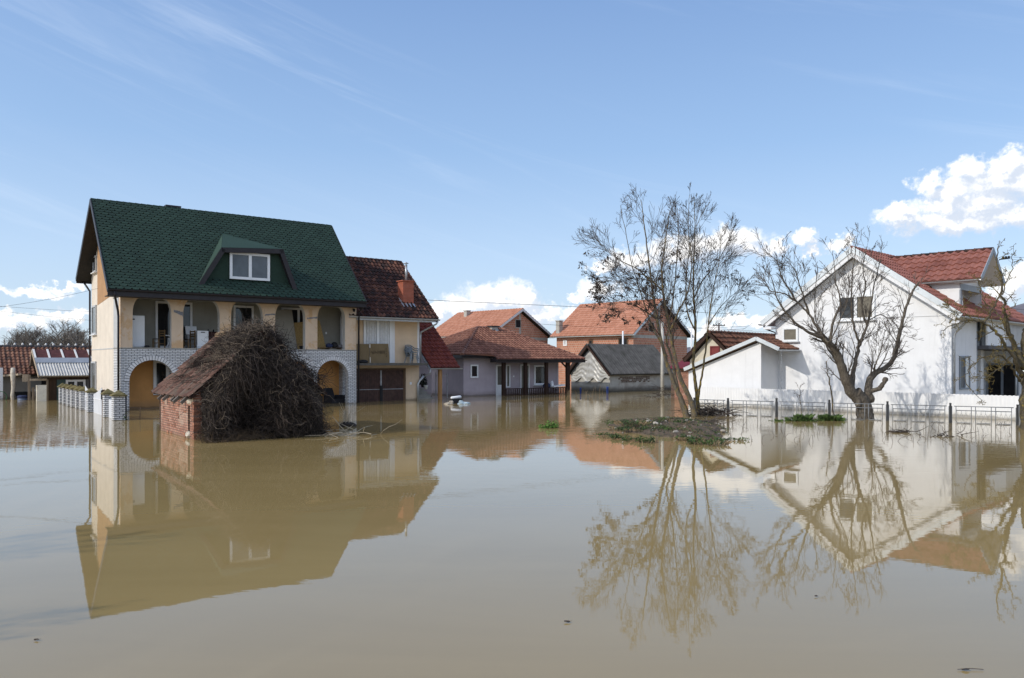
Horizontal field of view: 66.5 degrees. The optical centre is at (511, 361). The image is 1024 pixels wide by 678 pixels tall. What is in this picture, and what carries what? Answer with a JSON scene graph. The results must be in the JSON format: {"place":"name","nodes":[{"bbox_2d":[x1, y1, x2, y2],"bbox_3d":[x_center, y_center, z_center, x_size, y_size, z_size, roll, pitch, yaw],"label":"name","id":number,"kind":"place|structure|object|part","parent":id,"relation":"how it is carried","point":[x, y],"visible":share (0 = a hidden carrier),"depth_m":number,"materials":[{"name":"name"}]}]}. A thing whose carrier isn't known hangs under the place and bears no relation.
{"place":"outdoors","nodes":[
{"label":"outdoors","id":0,"kind":"place"},
{"bbox_2d":[0,384,1023,677],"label":"water","id":1,"kind":"structure","parent":0,"point":[484,536],"depth_m":10.12,"materials":[{"name":"brown liquid"}]},
{"bbox_2d":[17,395,27,399],"bbox_3d":[-30.355,2.450,48.436,0.600,0.700,0.585,0,0,-37],"label":"blue drum","id":2,"kind":"object","parent":1,"relation":"in","point":[22,397],"visible":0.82,"depth_m":48.23,"materials":[{"name":"plastic"}]},
{"bbox_2d":[36,385,46,400],"bbox_3d":[-28.605,2.120,47.458,0.530,1.360,0.270,0,0,-37],"label":"door frame","id":3,"kind":"object","parent":1,"relation":"in","point":[41,392],"visible":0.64,"depth_m":47.35,"materials":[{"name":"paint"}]},
{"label":"door","id":4,"kind":"part","parent":3,"relation":"part of","materials":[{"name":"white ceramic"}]},
{"bbox_2d":[323,388,344,402],"bbox_3d":[-10.393,2.125,45.261,0.960,1.150,1.000,0,0,33],"label":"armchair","id":5,"kind":"object","parent":1,"relation":"in","point":[336,398],"visible":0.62,"depth_m":45.20,"materials":[{"name":"fabric"}]},
{"bbox_2d":[339,403,363,426],"bbox_3d":[-5.895,2.046,28.800,0.976,1.091,0.460,0,0,0],"label":"mud clod","id":6,"kind":"object","parent":1,"relation":"in","point":[348,424],"visible":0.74,"depth_m":28.73,"materials":[{"name":"brown soil"}]},
{"bbox_2d":[307,416,399,436],"bbox_3d":[-5.508,2.369,25.485,3.832,1.167,2.252,0,0,0],"label":"brushwood","id":7,"kind":"object","parent":1,"relation":"in","point":[340,432],"visible":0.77,"depth_m":25.26,"materials":[{"name":"brown wood"}]},
{"bbox_2d":[450,395,461,402],"bbox_3d":[-3.215,2.227,44.758,0.629,0.545,0.400,0,0,-20],"label":"floating crate","id":8,"kind":"object","parent":1,"relation":"on","point":[455,399],"visible":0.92,"depth_m":44.61,"materials":[{"name":"white plastic"}]},
{"bbox_2d":[457,400,470,403],"bbox_3d":[-2.715,2.352,44.197,0.777,0.342,0.505,0,0,0],"label":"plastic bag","id":9,"kind":"object","parent":1,"relation":"on","point":[461,402],"visible":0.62,"depth_m":44.10,"materials":[{"name":"white plastic"}]},
{"bbox_2d":[538,419,558,428],"bbox_3d":[1.335,2.251,28.155,0.797,0.372,0.603,0,0,0],"label":"weed bush","id":10,"kind":"object","parent":1,"relation":"on","point":[553,425],"visible":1,"depth_m":28.12,"materials":[{"name":"green plant"}]},
{"bbox_2d":[560,386,602,399],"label":"reed stalks","id":11,"kind":"object","parent":1,"relation":"in","point":[567,391],"visible":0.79,"depth_m":49.40,"materials":[{"name":"brown plant"}]},
{"bbox_2d":[780,413,817,421],"bbox_3d":[11.554,2.248,31.500,1.535,0.364,1.051,0,0,0],"label":"grass tuft","id":12,"kind":"object","parent":1,"relation":"on","point":[802,417],"visible":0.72,"depth_m":31.29,"materials":[{"name":"plant"}]},
{"bbox_2d":[794,382,804,413],"bbox_3d":[11.933,1.635,32.549,0.442,1.546,0.482,0,0,-30],"label":"sapling","id":13,"kind":"object","parent":1,"relation":"in","point":[797,395],"visible":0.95,"depth_m":32.58,"materials":[{"name":"grey plant"}]},
{"bbox_2d":[821,358,834,413],"bbox_3d":[13.355,1.125,32.866,0.582,2.547,0.890,0,0,0],"label":"sapling","id":14,"kind":"object","parent":1,"relation":"on","point":[830,385],"visible":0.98,"depth_m":32.94,"materials":[{"name":"brown plant"}]},
{"bbox_2d":[817,413,847,420],"bbox_3d":[12.903,2.260,31.723,1.368,0.340,1.030,0,0,25],"label":"grass tuft","id":15,"kind":"object","parent":1,"relation":"on","point":[828,417],"visible":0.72,"depth_m":31.53,"materials":[{"name":"plant"}]},
{"bbox_2d":[740,223,931,418],"bbox_3d":[13.810,-1.621,32.402,8.362,8.474,3.255,0,0,-9],"label":"old fruit tree","id":16,"kind":"object","parent":1,"relation":"on","point":[852,393],"visible":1,"depth_m":32.50,"materials":[{"name":"brown plant"}]},
{"bbox_2d":[742,420,1010,441],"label":"dead stalks","id":17,"kind":"object","parent":1,"relation":"in","point":[890,431],"visible":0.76,"depth_m":26.12,"materials":[{"name":"brown plant"}]},
{"bbox_2d":[885,426,927,432],"bbox_3d":[13.224,2.371,26.453,1.369,0.449,0.936,0,0,0],"label":"brushwood","id":18,"kind":"object","parent":1,"relation":"on","point":[903,431],"visible":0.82,"depth_m":26.28,"materials":[{"name":"wood"}]},
{"bbox_2d":[919,426,977,436],"bbox_3d":[14.031,2.486,25.168,1.938,0.734,1.295,0,0,0],"label":"brushwood","id":19,"kind":"object","parent":1,"relation":"in","point":[947,435],"visible":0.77,"depth_m":24.94,"materials":[{"name":"brown wood"}]},
{"bbox_2d":[933,238,1023,428],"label":"lichen tree","id":20,"kind":"object","parent":1,"relation":"in","point":[1016,354],"visible":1,"depth_m":27.18,"materials":[{"name":"brown plant"}]},
{"bbox_2d":[0,0,1023,346],"label":"sky","id":21,"kind":"structure","parent":0,"point":[466,144],"materials":[{"name":"blue"}]},
{"bbox_2d":[593,416,752,446],"bbox_3d":[5.410,2.265,27.373,4.964,0.635,10.710,0,0,8],"label":"earth mound","id":22,"kind":"object","parent":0,"point":[681,427],"visible":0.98,"depth_m":25.79,"materials":[{"name":"soil"}]},
{"bbox_2d":[571,183,727,416],"bbox_3d":[5.831,-2.642,34.090,6.505,10.412,5.910,0,0,0],"label":"bare tree","id":23,"kind":"object","parent":22,"relation":"on","point":[650,294],"visible":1,"depth_m":33.70,"materials":[{"name":"brown plant"}]},
{"bbox_2d":[609,413,745,442],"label":"mound stalks","id":24,"kind":"object","parent":22,"relation":"on","point":[674,433],"visible":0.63,"depth_m":24.75,"materials":[{"name":"plant"}]},
{"bbox_2d":[671,400,751,416],"bbox_3d":[9.079,2.434,34.951,3.443,1.583,3.353,0,0,34],"label":"brushwood","id":25,"kind":"object","parent":22,"relation":"on","point":[714,411],"visible":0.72,"depth_m":34.58,"materials":[{"name":"brown wood"}]},
{"bbox_2d":[693,407,734,424],"bbox_3d":[7.253,2.492,29.607,2.452,1.436,1.974,0,0,18],"label":"brushwood","id":26,"kind":"object","parent":22,"relation":"on","point":[713,421],"visible":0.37,"depth_m":29.77,"materials":[{"name":"brown wood"}]},
{"bbox_2d":[669,191,759,412],"bbox_3d":[9.101,-2.662,34.608,4.030,10.305,4.389,0,0,0],"label":"bare tree","id":27,"kind":"object","parent":22,"relation":"on","point":[696,388],"visible":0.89,"depth_m":34.75,"materials":[{"name":"brown plant"}]},
{"bbox_2d":[687,303,1023,352],"bbox_3d":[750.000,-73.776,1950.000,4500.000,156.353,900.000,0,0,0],"label":"hills","id":28,"kind":"structure","parent":0,"point":[1017,308],"depth_m":1743.51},
{"label":"ground","id":29,"kind":"structure","parent":0,"visible":0},
{"bbox_2d":[0,368,2,399],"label":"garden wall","id":30,"kind":"structure","parent":29,"relation":"on","point":[1,379],"depth_m":48.95,"materials":[{"name":"white paint"}]},
{"bbox_2d":[0,343,91,398],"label":"tiled barn","id":31,"kind":"structure","parent":29,"relation":"on","point":[16,357],"depth_m":51.16,"materials":[{"name":"tile"}]},
{"bbox_2d":[1,317,91,345],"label":"woodland","id":32,"kind":"object","parent":29,"relation":"on","point":[73,336],"visible":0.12,"depth_m":134.13,"materials":[{"name":"plant"}]},
{"bbox_2d":[3,349,91,399],"bbox_3d":[-27.407,1.045,51.756,10.464,3.710,5.335,0,0,-37],"label":"metal-roofed shed","id":33,"kind":"object","parent":29,"relation":"on","point":[55,369],"visible":0.33,"depth_m":49.11,"materials":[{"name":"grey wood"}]},
{"bbox_2d":[14,389,35,397],"bbox_3d":[-30.608,1.966,49.248,1.367,0.668,0.800,0,0,-37],"label":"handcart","id":34,"kind":"object","parent":33,"relation":"in","point":[16,394],"visible":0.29,"depth_m":48.84,"materials":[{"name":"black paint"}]},
{"bbox_2d":[66,380,85,386],"bbox_3d":[-27.429,1.549,49.076,1.094,0.802,0.095,0,0,-37],"label":"window","id":35,"kind":"structure","parent":33,"relation":"in","point":[82,383],"depth_m":49.14,"materials":[{"name":"white paint"}]},
{"bbox_2d":[57,383,126,420],"bbox_3d":[-20.869,2.035,38.262,0.570,1.730,16.403,0,0,-37],"label":"pillar fence","id":36,"kind":"object","parent":29,"relation":"on","point":[70,395],"visible":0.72,"depth_m":36.81,"materials":[{"name":"brick"}]},
{"bbox_2d":[85,386,104,415],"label":"metal gate","id":37,"kind":"structure","parent":36,"relation":"attached to","point":[98,402],"depth_m":35.56,"materials":[{"name":"white metal"}]},
{"bbox_2d":[125,396,153,419],"bbox_3d":[-15.081,2.110,32.587,1.984,1.380,0.090,0,0,-37],"label":"chain link fence","id":38,"kind":"object","parent":29,"relation":"on","point":[126,409],"visible":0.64,"depth_m":32.17,"materials":[{"name":"grey metal"}]},
{"bbox_2d":[75,198,366,410],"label":"arcaded house","id":39,"kind":"structure","parent":29,"relation":"on","point":[172,271],"depth_m":41.10,"materials":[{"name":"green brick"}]},
{"bbox_2d":[89,305,96,335],"bbox_3d":[-23.110,-2.259,43.077,0.157,1.650,1.468,0,0,-37],"label":"window","id":40,"kind":"structure","parent":39,"relation":"in","point":[93,308],"depth_m":43.01,"materials":[{"name":"grey paint"}]},
{"bbox_2d":[90,255,96,273],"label":"window","id":41,"kind":"structure","parent":39,"relation":"in","point":[94,266],"depth_m":42.70,"materials":[{"name":"grey paint"}]},
{"bbox_2d":[91,361,96,389],"bbox_3d":[-23.147,0.830,43.197,0.066,1.661,1.415,0,0,-37],"label":"window","id":42,"kind":"structure","parent":39,"relation":"in","point":[93,363],"depth_m":43.01,"materials":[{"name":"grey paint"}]},
{"bbox_2d":[133,315,144,347],"bbox_3d":[-18.662,-1.471,38.824,0.616,1.594,0.620,0,0,-37],"label":"fridge","id":43,"kind":"object","parent":39,"relation":"on","point":[138,331],"visible":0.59,"depth_m":38.63,"materials":[{"name":"white plastic"}]},
{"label":"door","id":44,"kind":"part","parent":43,"relation":"part of","materials":[{"name":"white metal"}]},
{"bbox_2d":[152,330,164,347],"bbox_3d":[-17.706,-1.134,39.157,0.424,0.920,0.424,0,0,25],"label":"wooden chair","id":45,"kind":"object","parent":39,"relation":"on","point":[158,342],"visible":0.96,"depth_m":39.23,"materials":[{"name":"brown wood"}]},
{"bbox_2d":[153,360,170,394],"bbox_3d":[-17.830,0.835,40.434,1.377,1.779,0.106,0,0,-37],"label":"window","id":46,"kind":"structure","parent":39,"relation":"in","point":[159,369],"depth_m":40.18,"materials":[{"name":"glass"}]},
{"bbox_2d":[155,301,191,347],"bbox_3d":[-17.584,-1.895,40.625,1.809,2.410,0.095,0,0,-37],"label":"balcony door","id":47,"kind":"structure","parent":39,"relation":"in","point":[162,313],"depth_m":40.38,"materials":[{"name":"white paint"}]},
{"bbox_2d":[183,330,195,347],"bbox_3d":[-16.552,-1.134,40.053,0.424,0.920,0.424,0,0,33],"label":"wooden chair","id":48,"kind":"object","parent":39,"relation":"on","point":[194,336],"visible":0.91,"depth_m":40.10,"materials":[{"name":"brown wood"}]},
{"bbox_2d":[185,326,196,347],"bbox_3d":[-16.744,-1.270,40.822,0.558,1.151,0.500,0,0,-37],"label":"washing machine","id":49,"kind":"object","parent":39,"relation":"on","point":[188,329],"visible":0.54,"depth_m":40.75,"materials":[{"name":"metal"}]},
{"bbox_2d":[196,331,207,347],"bbox_3d":[-16.131,-1.139,40.557,0.558,0.890,0.562,0,0,-37],"label":"dishwasher","id":50,"kind":"object","parent":39,"relation":"on","point":[201,336],"visible":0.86,"depth_m":40.30,"materials":[{"name":"white metal"}]},
{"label":"door","id":51,"kind":"part","parent":50,"relation":"part of","materials":[{"name":"white plastic"}]},
{"bbox_2d":[207,329,215,340],"bbox_3d":[-15.988,-1.195,41.455,0.477,1.003,0.520,0,0,-37],"label":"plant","id":52,"kind":"object","parent":39,"relation":"on","point":[209,333],"visible":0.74,"depth_m":41.23,"materials":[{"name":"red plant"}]},
{"bbox_2d":[233,305,253,329],"bbox_3d":[-14.712,-1.870,42.798,1.106,2.360,0.086,0,0,-37],"label":"balcony door","id":53,"kind":"structure","parent":39,"relation":"in","point":[238,309],"depth_m":42.77,"materials":[{"name":"white paint"}]},
{"bbox_2d":[275,309,296,348],"bbox_3d":[-12.627,-1.782,43.608,1.177,2.215,0.390,0,0,-37],"label":"door leaf","id":54,"kind":"object","parent":39,"relation":"on","point":[285,317],"visible":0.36,"depth_m":43.65,"materials":[{"name":"grey wood"}]},
{"bbox_2d":[281,307,302,322],"bbox_3d":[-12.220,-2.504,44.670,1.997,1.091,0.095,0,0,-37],"label":"balcony door","id":55,"kind":"structure","parent":39,"relation":"in","point":[297,312],"depth_m":44.61,"materials":[{"name":"white paint"}]},
{"bbox_2d":[294,320,325,348],"bbox_3d":[-11.587,-1.524,44.565,1.974,1.700,0.325,0,0,-37],"label":"strand board","id":56,"kind":"object","parent":39,"relation":"on","point":[298,326],"visible":0.43,"depth_m":44.41,"materials":[{"name":"yellow wood"}]},
{"bbox_2d":[151,331,327,439],"bbox_3d":[-9.538,0.957,26.867,4.689,4.085,4.901,0,0,-37],"label":"brick hut","id":57,"kind":"object","parent":29,"relation":"on","point":[176,401],"visible":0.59,"depth_m":25.29,"materials":[{"name":"red brick"}]},
{"bbox_2d":[163,308,342,442],"bbox_3d":[-8.702,0.420,26.025,5.694,4.436,6.050,0,0,-37],"label":"dry creeper","id":58,"kind":"object","parent":57,"relation":"on","point":[280,401],"visible":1,"depth_m":24.58,"materials":[{"name":"brown plant"}]},
{"bbox_2d":[346,256,462,401],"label":"house","id":59,"kind":"structure","parent":29,"relation":"on","point":[397,314],"depth_m":48.16,"materials":[{"name":"brown tile"}]},
{"bbox_2d":[356,344,370,362],"bbox_3d":[-8.759,-0.468,45.907,0.870,1.127,0.242,0,0,-37],"label":"cardboard sheet","id":60,"kind":"object","parent":59,"relation":"on","point":[364,351],"visible":0.88,"depth_m":45.98,"materials":[{"name":"brown cardboard"}]},
{"bbox_2d":[363,320,391,362],"bbox_3d":[-8.093,-1.261,47.034,1.856,2.701,0.095,0,0,-37],"label":"balcony door","id":61,"kind":"structure","parent":59,"relation":"in","point":[374,332],"depth_m":47.02,"materials":[{"name":"white plastic"}]},
{"bbox_2d":[369,344,389,362],"bbox_3d":[-7.913,-0.482,46.566,1.270,1.155,0.210,0,0,-37],"label":"cardboard sheet","id":62,"kind":"object","parent":59,"relation":"on","point":[379,353],"visible":1,"depth_m":46.55,"materials":[{"name":"brown cardboard"}]},
{"bbox_2d":[356,368,405,401],"bbox_3d":[-7.876,1.658,47.180,3.292,2.484,0.116,0,0,-37],"label":"garage door","id":63,"kind":"structure","parent":59,"relation":"in","point":[376,384],"depth_m":47.12,"materials":[{"name":"black paint"}]},
{"bbox_2d":[404,349,417,362],"bbox_3d":[-6.223,-0.354,47.948,0.749,0.910,0.676,0,0,45],"label":"plastic chair","id":64,"kind":"object","parent":59,"relation":"on","point":[409,356],"visible":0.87,"depth_m":47.90,"materials":[{"name":"grey plastic"}]},
{"bbox_2d":[404,347,418,360],"bbox_3d":[-6.193,-0.469,47.948,0.749,0.910,0.676,0,0,45],"label":"plastic chair","id":65,"kind":"object","parent":64,"relation":"on","point":[410,354],"visible":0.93,"depth_m":47.89,"materials":[{"name":"grey plastic"}]},
{"bbox_2d":[405,345,418,358],"bbox_3d":[-6.163,-0.584,47.948,0.749,0.910,0.676,0,0,45],"label":"plastic chair","id":66,"kind":"object","parent":65,"relation":"on","point":[407,348],"visible":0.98,"depth_m":47.96,"materials":[{"name":"grey plastic"}]},
{"bbox_2d":[433,300,746,314],"bbox_3d":[7.838,-4.068,60.000,33.121,0.308,0.028,0,0,-37],"label":"overhead cable","id":67,"kind":"object","parent":59,"relation":"attached to","point":[566,306],"visible":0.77,"depth_m":56.00,"materials":[{"name":"black paint"}]},
{"bbox_2d":[436,308,551,343],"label":"clay block house","id":68,"kind":"structure","parent":29,"relation":"on","point":[520,320],"depth_m":86.41,"materials":[{"name":"tile"}]},
{"bbox_2d":[515,319,520,327],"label":"window","id":69,"kind":"structure","parent":68,"relation":"in","point":[517,321],"depth_m":84.74,"materials":[{"name":"plastic"}]},
{"bbox_2d":[432,326,586,395],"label":"veranda house","id":70,"kind":"structure","parent":29,"relation":"on","point":[496,360],"depth_m":56.03,"materials":[{"name":"brown ceramic"}]},
{"bbox_2d":[470,365,477,377],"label":"window","id":71,"kind":"structure","parent":70,"relation":"in","point":[473,368],"depth_m":54.07,"materials":[{"name":"white plastic"}]},
{"bbox_2d":[496,365,500,385],"bbox_3d":[-0.876,1.000,55.404,0.633,1.547,0.066,0,0,-37],"label":"door","id":72,"kind":"structure","parent":70,"relation":"in","point":[498,367],"depth_m":55.35,"materials":[{"name":"white plastic"}]},
{"bbox_2d":[496,386,500,394],"bbox_3d":[-0.876,2.339,55.405,0.633,1.122,0.066,0,0,-37],"label":"door panel","id":73,"kind":"structure","parent":70,"relation":"in","point":[498,389],"depth_m":55.31,"materials":[{"name":"white plastic"}]},
{"bbox_2d":[506,365,509,387],"bbox_3d":[-0.283,1.048,55.852,0.381,1.638,0.066,0,0,-37],"label":"door","id":74,"kind":"structure","parent":70,"relation":"in","point":[507,366],"depth_m":55.84,"materials":[{"name":"white plastic"}]},
{"bbox_2d":[520,364,529,393],"bbox_3d":[0.938,1.342,56.772,0.836,2.260,0.073,0,0,-37],"label":"door","id":75,"kind":"structure","parent":70,"relation":"in","point":[521,365],"depth_m":56.65,"materials":[{"name":"white plastic"}]},
{"bbox_2d":[533,365,543,385],"bbox_3d":[2.079,1.023,57.577,1.224,1.499,0.157,0,0,-37],"label":"window","id":76,"kind":"structure","parent":70,"relation":"in","point":[538,369],"depth_m":57.55,"materials":[{"name":"white plastic"}]},
{"bbox_2d":[549,299,693,383],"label":"clay block house","id":77,"kind":"structure","parent":29,"relation":"on","point":[572,336],"depth_m":81.61,"materials":[{"name":"tile"}]},
{"bbox_2d":[618,338,627,343],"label":"window","id":78,"kind":"structure","parent":77,"relation":"in","point":[619,339],"depth_m":77.84,"materials":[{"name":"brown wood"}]},
{"bbox_2d":[533,323,742,327],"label":"overhead cable","id":79,"kind":"object","parent":77,"relation":"attached to","point":[606,327],"visible":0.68,"depth_m":79.37,"materials":[{"name":"black paint"}]},
{"bbox_2d":[570,343,672,391],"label":"plastered shed","id":80,"kind":"structure","parent":29,"relation":"on","point":[621,367],"depth_m":63.16,"materials":[{"name":"grey paint"}]},
{"bbox_2d":[635,385,673,396],"bbox_3d":[9.964,2.170,52.594,3.701,1.401,1.924,0,0,0],"label":"brushwood","id":81,"kind":"object","parent":29,"relation":"on","point":[660,390],"visible":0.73,"depth_m":52.38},
{"bbox_2d":[661,322,663,395],"bbox_3d":[10.498,0.073,54.500,0.270,5.655,0.270,0,0,0],"label":"utility pole","id":82,"kind":"object","parent":29,"relation":"on","point":[662,365],"visible":0.58,"depth_m":54.40,"materials":[{"name":"concrete"}]},
{"bbox_2d":[670,360,689,399],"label":"red roof shed","id":83,"kind":"structure","parent":29,"relation":"on","point":[684,374],"depth_m":48.51,"materials":[{"name":"brick"}]},
{"bbox_2d":[682,330,774,370],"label":"cream cottage","id":84,"kind":"structure","parent":29,"relation":"on","point":[715,344],"depth_m":47.42,"materials":[{"name":"paint"}]},
{"bbox_2d":[710,346,719,355],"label":"window","id":85,"kind":"structure","parent":84,"relation":"in","point":[713,349],"depth_m":46.82,"materials":[{"name":"red paint"}]},
{"bbox_2d":[683,337,800,397],"bbox_3d":[13.726,0.848,44.043,5.285,4.304,6.013,0,0,-43],"label":"white annex","id":86,"kind":"object","parent":29,"relation":"on","point":[751,363],"visible":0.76,"depth_m":42.06,"materials":[{"name":"white plaster"},{"name":"weathered clay tile"},{"name":"galvanised steel"}]},
{"bbox_2d":[693,397,1018,424],"bbox_3d":[13.648,2.244,32.470,12.478,1.313,0.084,0,0,31],"label":"wire fence","id":87,"kind":"object","parent":29,"relation":"on","point":[887,410],"visible":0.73,"depth_m":31.64,"materials":[{"name":"grey metal"}]},
{"bbox_2d":[698,387,1018,419],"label":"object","id":88,"kind":"object","parent":29,"relation":"on","point":[749,395],"visible":0.6,"depth_m":36.09,"materials":[{"name":"white paint"}]},
{"bbox_2d":[758,246,1023,396],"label":"white house","id":89,"kind":"structure","parent":29,"relation":"on","point":[932,362],"depth_m":38.65,"materials":[{"name":"paint"}]},
{"bbox_2d":[782,327,799,342],"bbox_3d":[14.896,-1.418,41.850,0.157,0.801,1.040,0,0,-43],"label":"window","id":90,"kind":"structure","parent":89,"relation":"in","point":[790,334],"depth_m":41.87,"materials":[{"name":"white plastic"}]},
{"bbox_2d":[835,294,876,321],"bbox_3d":[17.286,-2.691,39.289,0.157,1.326,2.032,0,0,-43],"label":"window","id":91,"kind":"structure","parent":89,"relation":"in","point":[847,311],"depth_m":39.26,"materials":[{"name":"white plastic"}]},
{"bbox_2d":[959,356,969,389],"bbox_3d":[21.633,0.538,37.297,1.439,1.592,0.062,0,0,-43],"label":"window","id":92,"kind":"structure","parent":89,"relation":"in","point":[962,370],"depth_m":37.27,"materials":[{"name":"white glass"}]},
{"bbox_2d":[986,363,1018,395],"bbox_3d":[27.866,1.400,44.389,0.062,2.600,1.600,0,0,-43],"label":"porch door","id":93,"kind":"structure","parent":89,"relation":"in","point":[1004,383],"depth_m":44.39,"materials":[{"name":"black paint"}]},
{"bbox_3d":[-5.533,1.665,50.156,0.300,0.270,0.300,0,0,0],"label":"flower pot","id":94,"kind":"object","parent":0,"visible":0},
{"bbox_2d":[419,374,427,386],"bbox_3d":[-5.758,1.218,50.493,0.644,0.925,0.671,0,0,0],"label":"potted shrub","id":95,"kind":"object","parent":94,"relation":"in","point":[423,382],"visible":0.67,"depth_m":50.40,"materials":[{"name":"green plant"}]}
]}

